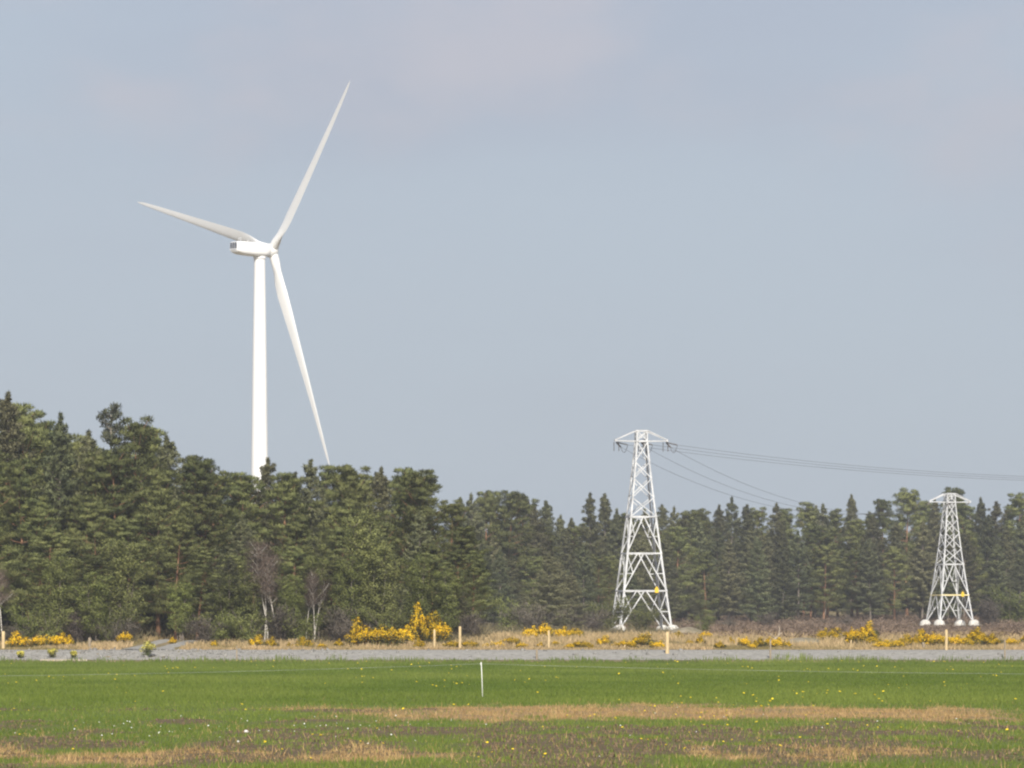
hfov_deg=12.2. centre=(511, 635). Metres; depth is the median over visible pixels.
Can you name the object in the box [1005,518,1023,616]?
spruce tree
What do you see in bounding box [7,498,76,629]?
pine tree
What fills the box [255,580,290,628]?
pine tree
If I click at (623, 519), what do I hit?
pine tree
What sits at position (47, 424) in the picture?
pine tree
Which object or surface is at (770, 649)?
fence stake
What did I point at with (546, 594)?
spruce tree
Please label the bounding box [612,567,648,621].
spruce tree
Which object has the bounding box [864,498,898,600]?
pine tree
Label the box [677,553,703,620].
spruce tree
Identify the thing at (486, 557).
spruce tree
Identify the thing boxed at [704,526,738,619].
spruce tree
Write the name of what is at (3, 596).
birch tree
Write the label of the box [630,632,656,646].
gorse bush
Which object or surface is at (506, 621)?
leafy shrub
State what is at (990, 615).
bare shrub
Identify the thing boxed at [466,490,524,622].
pine tree
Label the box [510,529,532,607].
spruce tree
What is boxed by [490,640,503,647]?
gorse bush
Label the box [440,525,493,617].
pine tree
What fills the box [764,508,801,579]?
pine tree
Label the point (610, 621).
leafy shrub
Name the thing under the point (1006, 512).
spruce tree
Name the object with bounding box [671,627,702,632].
earth mound
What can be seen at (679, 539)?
pine tree
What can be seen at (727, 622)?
bare shrub
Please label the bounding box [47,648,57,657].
flowering weed
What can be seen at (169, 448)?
spruce tree
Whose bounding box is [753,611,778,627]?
bare shrub
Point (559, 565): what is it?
spruce tree
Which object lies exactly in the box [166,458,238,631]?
pine tree
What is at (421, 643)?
gorse bush
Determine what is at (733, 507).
spruce tree
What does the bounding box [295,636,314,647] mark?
gorse bush
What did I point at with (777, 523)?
spruce tree
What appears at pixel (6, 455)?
pine tree
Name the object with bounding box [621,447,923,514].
power cable
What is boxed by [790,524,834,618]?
pine tree
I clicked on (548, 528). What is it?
spruce tree
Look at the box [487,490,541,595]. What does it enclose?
pine tree
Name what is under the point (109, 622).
leafy shrub
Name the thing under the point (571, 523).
spruce tree
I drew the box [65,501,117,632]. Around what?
pine tree
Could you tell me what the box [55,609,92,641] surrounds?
bare shrub
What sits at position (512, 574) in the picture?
spruce tree
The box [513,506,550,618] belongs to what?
spruce tree
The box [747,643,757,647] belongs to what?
gorse bush
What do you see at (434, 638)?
fence post
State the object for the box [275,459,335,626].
spruce tree
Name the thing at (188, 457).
pine tree
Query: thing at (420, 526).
spruce tree
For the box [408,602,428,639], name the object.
gorse bush
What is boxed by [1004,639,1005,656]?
fence stake
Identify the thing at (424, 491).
pine tree
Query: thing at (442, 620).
leafy shrub
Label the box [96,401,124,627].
pine tree
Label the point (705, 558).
pine tree
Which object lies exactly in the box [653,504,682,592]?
spruce tree
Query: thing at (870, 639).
gorse bush
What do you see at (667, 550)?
spruce tree
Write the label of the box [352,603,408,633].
leafy shrub
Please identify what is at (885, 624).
bramble scrub
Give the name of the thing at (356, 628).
gorse bush
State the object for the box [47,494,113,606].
pine tree
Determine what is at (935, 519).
spruce tree
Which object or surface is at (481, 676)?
electric fence stake
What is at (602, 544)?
spruce tree
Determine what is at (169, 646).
side track
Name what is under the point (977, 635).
gorse bush
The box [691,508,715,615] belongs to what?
pine tree
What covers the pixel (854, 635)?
gorse bush
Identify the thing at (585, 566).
spruce tree
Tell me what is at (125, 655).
rubble stones
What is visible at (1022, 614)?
leafy shrub
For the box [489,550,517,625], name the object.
spruce tree
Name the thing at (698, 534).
spruce tree
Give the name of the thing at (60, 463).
spruce tree
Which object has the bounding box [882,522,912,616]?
spruce tree
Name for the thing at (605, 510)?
spruce tree
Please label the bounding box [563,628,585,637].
gorse bush
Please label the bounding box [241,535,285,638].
birch tree
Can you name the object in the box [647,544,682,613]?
spruce tree
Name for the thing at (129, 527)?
pine tree
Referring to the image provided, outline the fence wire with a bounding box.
[23,664,986,675]
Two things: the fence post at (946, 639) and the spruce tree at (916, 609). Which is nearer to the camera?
the fence post at (946, 639)
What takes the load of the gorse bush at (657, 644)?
on the field
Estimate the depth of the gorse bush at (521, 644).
321.80 m
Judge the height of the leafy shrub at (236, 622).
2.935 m
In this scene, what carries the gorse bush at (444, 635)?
on the field
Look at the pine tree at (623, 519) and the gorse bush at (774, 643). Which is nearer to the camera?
the gorse bush at (774, 643)
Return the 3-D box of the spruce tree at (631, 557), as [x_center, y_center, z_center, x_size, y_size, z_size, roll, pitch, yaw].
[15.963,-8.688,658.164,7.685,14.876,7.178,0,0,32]
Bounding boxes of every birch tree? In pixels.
[0,565,20,634]
[34,553,78,634]
[66,571,114,641]
[97,535,147,628]
[165,580,197,640]
[210,572,248,639]
[233,570,265,634]
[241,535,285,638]
[275,574,307,628]
[297,566,334,638]
[300,552,330,638]
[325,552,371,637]
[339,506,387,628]
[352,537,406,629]
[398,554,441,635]
[433,570,465,632]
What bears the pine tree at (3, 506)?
on the field
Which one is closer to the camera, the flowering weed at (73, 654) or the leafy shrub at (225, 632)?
the flowering weed at (73, 654)
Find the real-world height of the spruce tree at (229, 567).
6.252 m
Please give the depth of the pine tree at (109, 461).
354.79 m
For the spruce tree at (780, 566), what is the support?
on the field
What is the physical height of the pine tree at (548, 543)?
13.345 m
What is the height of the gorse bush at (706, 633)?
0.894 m
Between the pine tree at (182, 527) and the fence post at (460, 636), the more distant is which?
the pine tree at (182, 527)
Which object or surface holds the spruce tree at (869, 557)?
on the field
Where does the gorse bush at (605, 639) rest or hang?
on the field
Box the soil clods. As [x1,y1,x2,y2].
[0,707,1023,767]
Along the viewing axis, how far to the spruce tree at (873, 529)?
706.70 m
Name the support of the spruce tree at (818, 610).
on the field
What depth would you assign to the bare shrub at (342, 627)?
332.77 m
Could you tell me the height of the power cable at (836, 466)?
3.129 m
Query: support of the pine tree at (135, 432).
on the field
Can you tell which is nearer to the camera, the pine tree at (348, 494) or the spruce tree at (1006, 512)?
the pine tree at (348, 494)
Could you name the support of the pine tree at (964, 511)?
on the field
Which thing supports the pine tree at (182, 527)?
on the field
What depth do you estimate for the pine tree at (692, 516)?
708.80 m
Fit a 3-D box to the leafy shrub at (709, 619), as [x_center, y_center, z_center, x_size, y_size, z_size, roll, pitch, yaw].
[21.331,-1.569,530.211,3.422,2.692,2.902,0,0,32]
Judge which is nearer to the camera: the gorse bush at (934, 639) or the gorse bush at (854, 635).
the gorse bush at (934, 639)
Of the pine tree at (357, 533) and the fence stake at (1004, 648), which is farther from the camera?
the pine tree at (357, 533)
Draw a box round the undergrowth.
[0,617,705,643]
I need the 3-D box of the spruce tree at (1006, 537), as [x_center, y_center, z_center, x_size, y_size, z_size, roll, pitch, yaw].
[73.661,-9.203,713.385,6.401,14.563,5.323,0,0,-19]
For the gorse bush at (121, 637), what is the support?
on the field
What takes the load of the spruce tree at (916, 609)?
on the field
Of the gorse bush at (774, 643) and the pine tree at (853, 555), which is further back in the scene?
the pine tree at (853, 555)
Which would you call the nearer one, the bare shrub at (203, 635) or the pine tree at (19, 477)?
the bare shrub at (203, 635)
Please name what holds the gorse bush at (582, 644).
on the field
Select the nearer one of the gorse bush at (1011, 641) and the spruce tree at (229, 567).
the gorse bush at (1011, 641)
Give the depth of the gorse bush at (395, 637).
324.50 m
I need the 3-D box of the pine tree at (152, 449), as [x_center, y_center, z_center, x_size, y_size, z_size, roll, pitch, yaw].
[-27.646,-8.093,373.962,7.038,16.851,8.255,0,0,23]
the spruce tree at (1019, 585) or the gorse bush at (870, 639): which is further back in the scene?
the spruce tree at (1019, 585)
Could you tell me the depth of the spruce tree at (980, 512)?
764.46 m
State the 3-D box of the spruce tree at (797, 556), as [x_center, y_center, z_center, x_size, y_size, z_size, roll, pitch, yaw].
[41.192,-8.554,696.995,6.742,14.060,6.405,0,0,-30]
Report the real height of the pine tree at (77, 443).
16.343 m
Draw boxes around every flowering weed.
[16,650,23,657]
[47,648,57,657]
[70,650,76,657]
[139,641,155,655]
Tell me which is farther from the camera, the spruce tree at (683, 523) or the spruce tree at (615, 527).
the spruce tree at (683, 523)
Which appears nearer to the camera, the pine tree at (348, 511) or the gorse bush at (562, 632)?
the gorse bush at (562, 632)
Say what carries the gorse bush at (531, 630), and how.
on the field
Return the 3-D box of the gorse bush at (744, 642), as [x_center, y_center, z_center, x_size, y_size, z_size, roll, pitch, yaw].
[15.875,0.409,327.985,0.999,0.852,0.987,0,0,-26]
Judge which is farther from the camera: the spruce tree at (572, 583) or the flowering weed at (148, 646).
the spruce tree at (572, 583)
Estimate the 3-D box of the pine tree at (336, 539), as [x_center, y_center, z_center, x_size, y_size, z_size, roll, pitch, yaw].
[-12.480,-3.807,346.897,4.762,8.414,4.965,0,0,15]
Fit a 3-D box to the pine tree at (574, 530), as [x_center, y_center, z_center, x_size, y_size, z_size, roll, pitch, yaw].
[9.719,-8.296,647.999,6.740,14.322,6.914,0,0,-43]
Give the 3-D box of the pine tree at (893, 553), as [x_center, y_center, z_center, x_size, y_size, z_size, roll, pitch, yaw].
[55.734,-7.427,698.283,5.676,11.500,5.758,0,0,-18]
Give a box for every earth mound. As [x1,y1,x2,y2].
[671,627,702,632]
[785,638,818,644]
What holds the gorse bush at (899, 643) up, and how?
on the field
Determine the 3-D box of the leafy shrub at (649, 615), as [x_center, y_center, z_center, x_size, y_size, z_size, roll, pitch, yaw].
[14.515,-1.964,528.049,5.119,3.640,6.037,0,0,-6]
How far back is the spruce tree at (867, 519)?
759.68 m
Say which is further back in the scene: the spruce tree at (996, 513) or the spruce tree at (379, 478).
the spruce tree at (996, 513)
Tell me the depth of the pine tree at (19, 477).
354.35 m
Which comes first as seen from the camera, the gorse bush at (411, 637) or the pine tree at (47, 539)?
the gorse bush at (411, 637)
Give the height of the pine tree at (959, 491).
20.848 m
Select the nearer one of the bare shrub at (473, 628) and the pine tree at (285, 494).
the bare shrub at (473, 628)
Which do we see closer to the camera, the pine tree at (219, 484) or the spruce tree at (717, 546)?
the pine tree at (219, 484)
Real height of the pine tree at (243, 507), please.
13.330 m
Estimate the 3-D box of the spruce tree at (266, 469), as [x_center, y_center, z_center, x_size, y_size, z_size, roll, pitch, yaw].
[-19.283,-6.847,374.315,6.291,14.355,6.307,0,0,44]
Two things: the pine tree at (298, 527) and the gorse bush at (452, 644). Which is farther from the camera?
the pine tree at (298, 527)
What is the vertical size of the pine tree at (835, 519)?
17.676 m
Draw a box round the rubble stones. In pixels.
[0,647,1023,660]
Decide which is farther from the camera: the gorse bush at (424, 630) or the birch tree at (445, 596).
the birch tree at (445, 596)
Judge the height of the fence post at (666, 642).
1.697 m
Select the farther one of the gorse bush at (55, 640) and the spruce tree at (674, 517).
the spruce tree at (674, 517)
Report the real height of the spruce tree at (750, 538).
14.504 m
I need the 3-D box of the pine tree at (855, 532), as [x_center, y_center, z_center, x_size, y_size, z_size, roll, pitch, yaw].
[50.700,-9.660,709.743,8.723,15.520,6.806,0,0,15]
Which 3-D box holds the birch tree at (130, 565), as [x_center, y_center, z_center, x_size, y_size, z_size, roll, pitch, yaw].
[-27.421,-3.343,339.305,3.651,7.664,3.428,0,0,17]
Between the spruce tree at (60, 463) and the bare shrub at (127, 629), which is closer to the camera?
the bare shrub at (127, 629)
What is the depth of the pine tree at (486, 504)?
598.98 m
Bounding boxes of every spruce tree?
[0,390,44,630]
[16,412,82,630]
[66,429,112,627]
[131,435,203,632]
[191,545,227,633]
[205,556,256,639]
[223,514,273,635]
[244,457,287,630]
[273,472,324,610]
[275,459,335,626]
[358,466,407,630]
[362,526,407,631]
[394,510,438,628]
[446,497,475,600]
[450,586,474,634]
[464,492,490,599]
[467,545,508,624]
[487,537,508,625]
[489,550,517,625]
[496,557,531,617]
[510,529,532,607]
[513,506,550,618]
[525,552,574,628]
[535,500,569,581]
[540,521,567,577]
[544,559,575,617]
[553,514,567,566]
[554,573,589,629]
[557,530,585,616]
[566,518,581,568]
[570,545,601,616]
[572,492,612,621]
[588,539,617,618]
[593,493,617,616]
[605,508,634,621]
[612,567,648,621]
[613,521,653,616]
[630,525,661,610]
[638,508,659,620]
[647,534,686,622]
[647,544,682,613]
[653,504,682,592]
[668,506,679,534]
[674,516,706,619]
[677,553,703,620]
[678,516,719,621]
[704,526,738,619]
[708,505,739,596]
[709,539,747,619]
[712,535,744,614]
[721,496,744,616]
[731,526,766,620]
[732,504,771,616]
[737,536,778,620]
[740,530,779,616]
[763,502,795,593]
[764,524,804,619]
[767,545,801,620]
[777,530,820,618]
[800,505,826,615]
[805,504,842,614]
[822,527,845,610]
[835,494,868,613]
[847,537,886,619]
[852,516,893,618]
[856,512,885,580]
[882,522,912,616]
[897,521,940,619]
[900,546,937,619]
[916,499,943,615]
[930,523,962,618]
[932,553,963,622]
[946,528,987,618]
[968,497,986,615]
[972,514,1000,613]
[975,501,1009,596]
[980,544,1011,616]
[988,526,1021,609]
[1002,504,1014,590]
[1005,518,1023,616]
[1005,551,1023,618]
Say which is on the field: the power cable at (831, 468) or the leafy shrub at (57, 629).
the leafy shrub at (57, 629)
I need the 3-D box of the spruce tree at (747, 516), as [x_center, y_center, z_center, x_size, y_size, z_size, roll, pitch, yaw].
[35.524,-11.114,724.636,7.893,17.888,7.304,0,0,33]
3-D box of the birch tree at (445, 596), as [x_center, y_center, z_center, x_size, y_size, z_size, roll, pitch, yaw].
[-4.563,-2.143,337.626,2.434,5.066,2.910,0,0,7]
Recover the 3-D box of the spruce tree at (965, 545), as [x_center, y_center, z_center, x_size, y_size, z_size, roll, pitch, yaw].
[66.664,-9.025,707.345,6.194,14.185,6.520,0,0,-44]
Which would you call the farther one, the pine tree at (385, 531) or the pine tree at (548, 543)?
the pine tree at (548, 543)
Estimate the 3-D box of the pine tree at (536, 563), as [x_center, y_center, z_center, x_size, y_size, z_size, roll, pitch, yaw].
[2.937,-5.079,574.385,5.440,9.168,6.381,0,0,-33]
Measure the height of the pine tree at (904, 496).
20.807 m
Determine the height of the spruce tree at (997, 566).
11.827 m
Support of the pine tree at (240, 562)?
on the field
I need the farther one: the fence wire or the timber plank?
the timber plank
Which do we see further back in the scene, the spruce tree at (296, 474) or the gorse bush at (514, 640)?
the spruce tree at (296, 474)
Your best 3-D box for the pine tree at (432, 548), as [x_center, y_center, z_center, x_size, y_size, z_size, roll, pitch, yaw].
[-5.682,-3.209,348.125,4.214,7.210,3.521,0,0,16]
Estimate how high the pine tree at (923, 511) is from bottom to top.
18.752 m
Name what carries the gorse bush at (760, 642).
on the field
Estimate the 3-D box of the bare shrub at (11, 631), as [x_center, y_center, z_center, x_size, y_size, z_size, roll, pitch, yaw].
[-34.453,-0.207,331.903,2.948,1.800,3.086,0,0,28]
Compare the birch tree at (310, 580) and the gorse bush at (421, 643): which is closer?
the gorse bush at (421, 643)
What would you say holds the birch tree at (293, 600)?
on the field
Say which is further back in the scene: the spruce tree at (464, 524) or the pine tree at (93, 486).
the spruce tree at (464, 524)
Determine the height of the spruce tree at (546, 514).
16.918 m
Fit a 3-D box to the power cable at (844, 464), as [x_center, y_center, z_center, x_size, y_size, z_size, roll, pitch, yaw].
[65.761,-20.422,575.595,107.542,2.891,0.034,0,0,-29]
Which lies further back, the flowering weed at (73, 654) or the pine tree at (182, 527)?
the pine tree at (182, 527)
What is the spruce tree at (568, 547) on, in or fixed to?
on the field
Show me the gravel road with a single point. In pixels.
(623, 654)
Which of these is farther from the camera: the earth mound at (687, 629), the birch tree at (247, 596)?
the earth mound at (687, 629)
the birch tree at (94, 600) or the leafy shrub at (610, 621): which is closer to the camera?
the birch tree at (94, 600)
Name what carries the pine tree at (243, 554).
on the field
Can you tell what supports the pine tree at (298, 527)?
on the field
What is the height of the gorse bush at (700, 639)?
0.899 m
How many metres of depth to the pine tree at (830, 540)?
701.63 m
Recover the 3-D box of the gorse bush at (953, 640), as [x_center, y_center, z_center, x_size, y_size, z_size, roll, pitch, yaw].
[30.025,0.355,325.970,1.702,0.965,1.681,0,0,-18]
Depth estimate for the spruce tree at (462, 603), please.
339.59 m
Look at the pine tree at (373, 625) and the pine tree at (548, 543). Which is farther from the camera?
the pine tree at (548, 543)
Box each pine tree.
[0,402,69,587]
[0,450,28,596]
[0,457,61,621]
[0,480,31,611]
[0,522,27,614]
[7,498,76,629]
[13,420,56,627]
[13,527,77,616]
[39,432,104,517]
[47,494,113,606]
[60,451,140,596]
[63,447,152,603]
[63,553,115,637]
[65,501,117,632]
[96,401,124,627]
[96,479,155,613]
[97,513,166,625]
[103,414,176,631]
[122,468,207,636]
[126,425,174,628]
[142,515,206,639]
[150,455,224,633]
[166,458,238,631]
[171,493,235,611]
[171,546,222,637]
[195,469,240,611]
[204,471,273,602]
[204,554,261,617]
[221,476,281,552]
[236,549,279,631]
[244,471,320,608]
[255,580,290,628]
[268,546,311,620]
[270,514,318,609]
[297,464,363,558]
[303,557,346,638]
[309,463,380,589]
[314,526,360,613]
[315,503,368,606]
[344,575,381,627]
[353,475,376,573]
[359,520,401,583]
[376,478,437,609]
[377,466,446,597]
[394,469,459,603]
[396,552,450,623]
[407,542,456,615]
[427,498,484,593]
[430,549,484,632]
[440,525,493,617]
[455,550,500,618]
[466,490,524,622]
[470,495,513,622]
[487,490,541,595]
[512,496,538,588]
[519,556,560,614]
[534,527,565,596]
[569,522,612,610]
[580,554,619,620]
[591,555,634,608]
[619,513,653,622]
[643,529,669,621]
[651,525,705,622]
[673,510,709,618]
[690,551,723,620]
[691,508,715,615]
[734,506,774,565]
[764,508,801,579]
[786,501,820,615]
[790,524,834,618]
[808,543,846,618]
[809,527,852,617]
[821,509,846,616]
[833,519,880,617]
[838,548,873,620]
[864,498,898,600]
[877,546,917,618]
[880,487,930,615]
[902,501,941,591]
[937,486,971,615]
[947,501,978,614]
[949,532,989,616]
[996,492,1023,610]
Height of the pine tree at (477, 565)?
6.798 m
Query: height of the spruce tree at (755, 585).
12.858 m
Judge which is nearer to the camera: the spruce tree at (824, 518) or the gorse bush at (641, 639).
the gorse bush at (641, 639)
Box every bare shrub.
[0,623,31,641]
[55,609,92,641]
[90,617,140,641]
[180,613,228,643]
[256,600,307,641]
[318,604,360,642]
[330,617,377,641]
[452,610,485,637]
[503,600,575,630]
[567,606,614,630]
[716,619,739,625]
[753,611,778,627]
[819,615,857,625]
[970,597,1012,626]
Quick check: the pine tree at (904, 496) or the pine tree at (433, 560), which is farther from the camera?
the pine tree at (904, 496)
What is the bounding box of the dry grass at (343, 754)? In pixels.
[0,697,1023,767]
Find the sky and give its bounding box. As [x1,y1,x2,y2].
[0,0,1023,563]
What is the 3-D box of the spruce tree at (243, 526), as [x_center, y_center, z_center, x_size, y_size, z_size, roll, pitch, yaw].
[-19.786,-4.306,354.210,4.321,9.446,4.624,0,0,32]
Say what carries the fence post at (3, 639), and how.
on the field
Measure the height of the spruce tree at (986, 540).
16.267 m
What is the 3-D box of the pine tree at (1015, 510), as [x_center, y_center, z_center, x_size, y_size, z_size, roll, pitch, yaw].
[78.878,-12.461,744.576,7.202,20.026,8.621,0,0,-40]
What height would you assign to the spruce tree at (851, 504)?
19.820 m
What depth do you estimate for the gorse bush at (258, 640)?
322.84 m
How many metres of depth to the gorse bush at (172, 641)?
330.86 m
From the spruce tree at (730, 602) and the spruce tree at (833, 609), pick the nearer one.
the spruce tree at (730, 602)
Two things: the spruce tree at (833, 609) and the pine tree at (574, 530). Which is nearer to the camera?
the pine tree at (574, 530)
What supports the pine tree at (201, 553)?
on the field
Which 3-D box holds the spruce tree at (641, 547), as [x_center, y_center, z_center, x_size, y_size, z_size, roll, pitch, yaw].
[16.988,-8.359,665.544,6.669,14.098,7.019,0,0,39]
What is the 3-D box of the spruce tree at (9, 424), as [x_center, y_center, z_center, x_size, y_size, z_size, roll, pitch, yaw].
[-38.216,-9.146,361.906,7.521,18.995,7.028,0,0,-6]
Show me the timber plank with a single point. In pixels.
(61, 660)
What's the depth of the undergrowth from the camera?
354.43 m
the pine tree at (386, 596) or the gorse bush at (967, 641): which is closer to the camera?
the gorse bush at (967, 641)
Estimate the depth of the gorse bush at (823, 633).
344.72 m
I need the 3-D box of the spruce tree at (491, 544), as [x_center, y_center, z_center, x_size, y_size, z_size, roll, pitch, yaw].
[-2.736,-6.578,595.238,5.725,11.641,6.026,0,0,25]
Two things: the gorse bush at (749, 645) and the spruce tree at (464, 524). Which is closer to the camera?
the gorse bush at (749, 645)
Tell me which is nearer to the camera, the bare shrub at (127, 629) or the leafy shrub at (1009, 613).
the bare shrub at (127, 629)
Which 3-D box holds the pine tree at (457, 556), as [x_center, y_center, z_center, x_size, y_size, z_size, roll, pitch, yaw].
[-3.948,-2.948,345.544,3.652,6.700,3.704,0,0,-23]
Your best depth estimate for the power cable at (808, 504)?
598.87 m
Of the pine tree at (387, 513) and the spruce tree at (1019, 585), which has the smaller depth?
the pine tree at (387, 513)
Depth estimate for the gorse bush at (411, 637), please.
327.64 m
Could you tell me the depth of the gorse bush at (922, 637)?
325.70 m
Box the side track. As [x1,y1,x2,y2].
[120,639,196,649]
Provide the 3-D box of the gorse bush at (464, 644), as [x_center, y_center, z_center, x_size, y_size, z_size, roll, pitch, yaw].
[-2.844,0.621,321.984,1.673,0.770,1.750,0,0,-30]
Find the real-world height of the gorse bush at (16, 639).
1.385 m
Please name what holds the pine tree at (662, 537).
on the field
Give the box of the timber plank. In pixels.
[40,659,86,661]
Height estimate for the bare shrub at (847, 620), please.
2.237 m
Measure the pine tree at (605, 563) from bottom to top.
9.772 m
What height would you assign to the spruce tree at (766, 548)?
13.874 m
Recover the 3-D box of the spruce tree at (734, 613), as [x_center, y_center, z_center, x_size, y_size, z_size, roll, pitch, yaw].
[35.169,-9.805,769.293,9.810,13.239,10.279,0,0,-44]
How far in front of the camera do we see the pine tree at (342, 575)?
336.70 m
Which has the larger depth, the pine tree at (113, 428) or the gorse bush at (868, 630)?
the pine tree at (113, 428)
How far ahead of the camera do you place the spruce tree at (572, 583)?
519.56 m
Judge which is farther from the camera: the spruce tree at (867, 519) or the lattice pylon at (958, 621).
the spruce tree at (867, 519)
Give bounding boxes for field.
[0,602,1023,767]
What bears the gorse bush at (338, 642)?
on the field
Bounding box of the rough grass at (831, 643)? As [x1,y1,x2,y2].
[0,628,1023,649]
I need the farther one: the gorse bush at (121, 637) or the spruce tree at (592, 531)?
the spruce tree at (592, 531)
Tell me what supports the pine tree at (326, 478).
on the field
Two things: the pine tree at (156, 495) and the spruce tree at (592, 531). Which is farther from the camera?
the spruce tree at (592, 531)
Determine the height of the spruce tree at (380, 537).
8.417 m
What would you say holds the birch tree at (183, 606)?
on the field
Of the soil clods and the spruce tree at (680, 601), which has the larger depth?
the spruce tree at (680, 601)
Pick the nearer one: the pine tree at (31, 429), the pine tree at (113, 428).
the pine tree at (113, 428)
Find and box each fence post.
[2,631,4,647]
[433,630,435,646]
[459,626,460,647]
[548,630,549,647]
[665,632,668,653]
[945,630,947,649]
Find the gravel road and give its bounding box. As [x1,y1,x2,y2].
[0,650,1023,659]
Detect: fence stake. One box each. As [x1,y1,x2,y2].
[480,662,482,695]
[769,639,770,658]
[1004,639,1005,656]
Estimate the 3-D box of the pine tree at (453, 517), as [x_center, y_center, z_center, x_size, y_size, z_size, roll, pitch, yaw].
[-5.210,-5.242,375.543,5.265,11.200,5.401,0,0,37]
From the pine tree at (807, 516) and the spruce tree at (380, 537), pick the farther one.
the pine tree at (807, 516)
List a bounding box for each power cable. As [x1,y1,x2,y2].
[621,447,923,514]
[632,445,1005,479]
[651,450,943,514]
[656,445,1005,477]
[672,448,963,514]
[680,445,1023,476]
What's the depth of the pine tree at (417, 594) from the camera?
336.79 m
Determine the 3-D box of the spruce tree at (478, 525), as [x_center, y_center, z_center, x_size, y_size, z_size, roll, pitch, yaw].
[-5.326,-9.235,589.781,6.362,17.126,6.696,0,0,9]
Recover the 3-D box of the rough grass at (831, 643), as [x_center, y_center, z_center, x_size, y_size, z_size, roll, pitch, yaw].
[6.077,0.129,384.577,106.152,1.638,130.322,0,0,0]
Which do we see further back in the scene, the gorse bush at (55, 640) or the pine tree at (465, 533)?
the pine tree at (465, 533)
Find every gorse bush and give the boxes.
[5,631,27,647]
[27,635,48,647]
[43,632,73,645]
[61,634,75,645]
[115,630,132,642]
[167,637,176,643]
[248,634,265,645]
[264,637,279,647]
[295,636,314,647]
[333,638,344,646]
[344,617,368,643]
[349,625,389,646]
[364,624,409,646]
[388,625,418,643]
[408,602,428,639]
[413,637,425,646]
[414,610,449,642]
[429,620,453,642]
[442,641,458,647]
[461,641,478,647]
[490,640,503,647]
[502,637,521,644]
[516,642,527,646]
[520,625,541,636]
[536,621,552,635]
[547,625,569,637]
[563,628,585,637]
[570,640,590,647]
[595,634,612,644]
[616,639,635,647]
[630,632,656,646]
[649,640,664,648]
[695,636,706,644]
[698,630,712,638]
[713,641,726,648]
[737,636,751,645]
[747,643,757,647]
[753,636,766,646]
[767,637,785,646]
[815,628,827,637]
[821,627,847,639]
[843,627,867,643]
[859,620,879,637]
[864,634,882,643]
[870,640,895,646]
[890,638,908,647]
[901,634,920,645]
[913,628,932,644]
[924,632,950,645]
[944,635,961,645]
[957,635,979,645]
[965,626,988,644]
[979,633,1003,644]
[1006,638,1019,646]
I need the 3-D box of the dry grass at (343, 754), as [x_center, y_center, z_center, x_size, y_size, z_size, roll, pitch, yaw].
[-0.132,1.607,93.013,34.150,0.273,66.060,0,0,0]
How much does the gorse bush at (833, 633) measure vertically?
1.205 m
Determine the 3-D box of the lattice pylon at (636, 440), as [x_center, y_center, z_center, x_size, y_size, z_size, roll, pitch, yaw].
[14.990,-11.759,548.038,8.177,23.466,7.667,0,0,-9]
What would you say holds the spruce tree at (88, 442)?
on the field
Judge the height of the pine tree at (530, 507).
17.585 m
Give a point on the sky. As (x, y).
(523, 239)
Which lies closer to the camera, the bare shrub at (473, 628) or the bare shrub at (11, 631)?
the bare shrub at (11, 631)
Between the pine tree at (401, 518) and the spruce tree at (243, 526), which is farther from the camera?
the pine tree at (401, 518)
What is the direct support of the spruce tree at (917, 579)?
on the field
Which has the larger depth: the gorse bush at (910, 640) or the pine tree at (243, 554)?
the pine tree at (243, 554)
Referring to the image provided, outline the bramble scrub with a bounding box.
[480,612,1023,639]
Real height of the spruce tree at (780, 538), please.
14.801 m
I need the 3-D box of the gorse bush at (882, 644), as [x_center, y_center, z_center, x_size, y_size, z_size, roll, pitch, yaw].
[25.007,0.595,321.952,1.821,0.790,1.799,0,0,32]
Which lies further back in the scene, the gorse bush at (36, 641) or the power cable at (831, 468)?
the power cable at (831, 468)
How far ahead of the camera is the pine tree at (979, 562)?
710.25 m
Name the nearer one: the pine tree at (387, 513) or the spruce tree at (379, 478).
the pine tree at (387, 513)
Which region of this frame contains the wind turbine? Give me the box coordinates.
[138,81,349,491]
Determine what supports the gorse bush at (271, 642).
on the field
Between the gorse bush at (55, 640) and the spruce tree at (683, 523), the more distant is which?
the spruce tree at (683, 523)
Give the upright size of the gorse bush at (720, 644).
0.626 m
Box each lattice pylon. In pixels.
[611,430,677,630]
[920,493,979,625]
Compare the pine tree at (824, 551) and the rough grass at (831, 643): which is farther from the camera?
the pine tree at (824, 551)
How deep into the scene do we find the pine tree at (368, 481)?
381.92 m
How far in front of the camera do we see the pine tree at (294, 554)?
348.22 m
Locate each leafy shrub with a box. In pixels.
[0,602,44,638]
[21,608,73,638]
[80,602,135,641]
[197,607,246,641]
[219,605,274,641]
[279,607,323,641]
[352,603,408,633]
[411,607,454,629]
[483,594,531,631]
[582,596,630,630]
[619,602,666,630]
[687,610,716,630]
[981,583,1023,623]
[990,592,1023,622]
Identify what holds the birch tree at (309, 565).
on the field
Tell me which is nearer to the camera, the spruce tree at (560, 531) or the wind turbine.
the spruce tree at (560, 531)
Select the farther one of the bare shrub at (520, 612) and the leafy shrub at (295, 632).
the bare shrub at (520, 612)

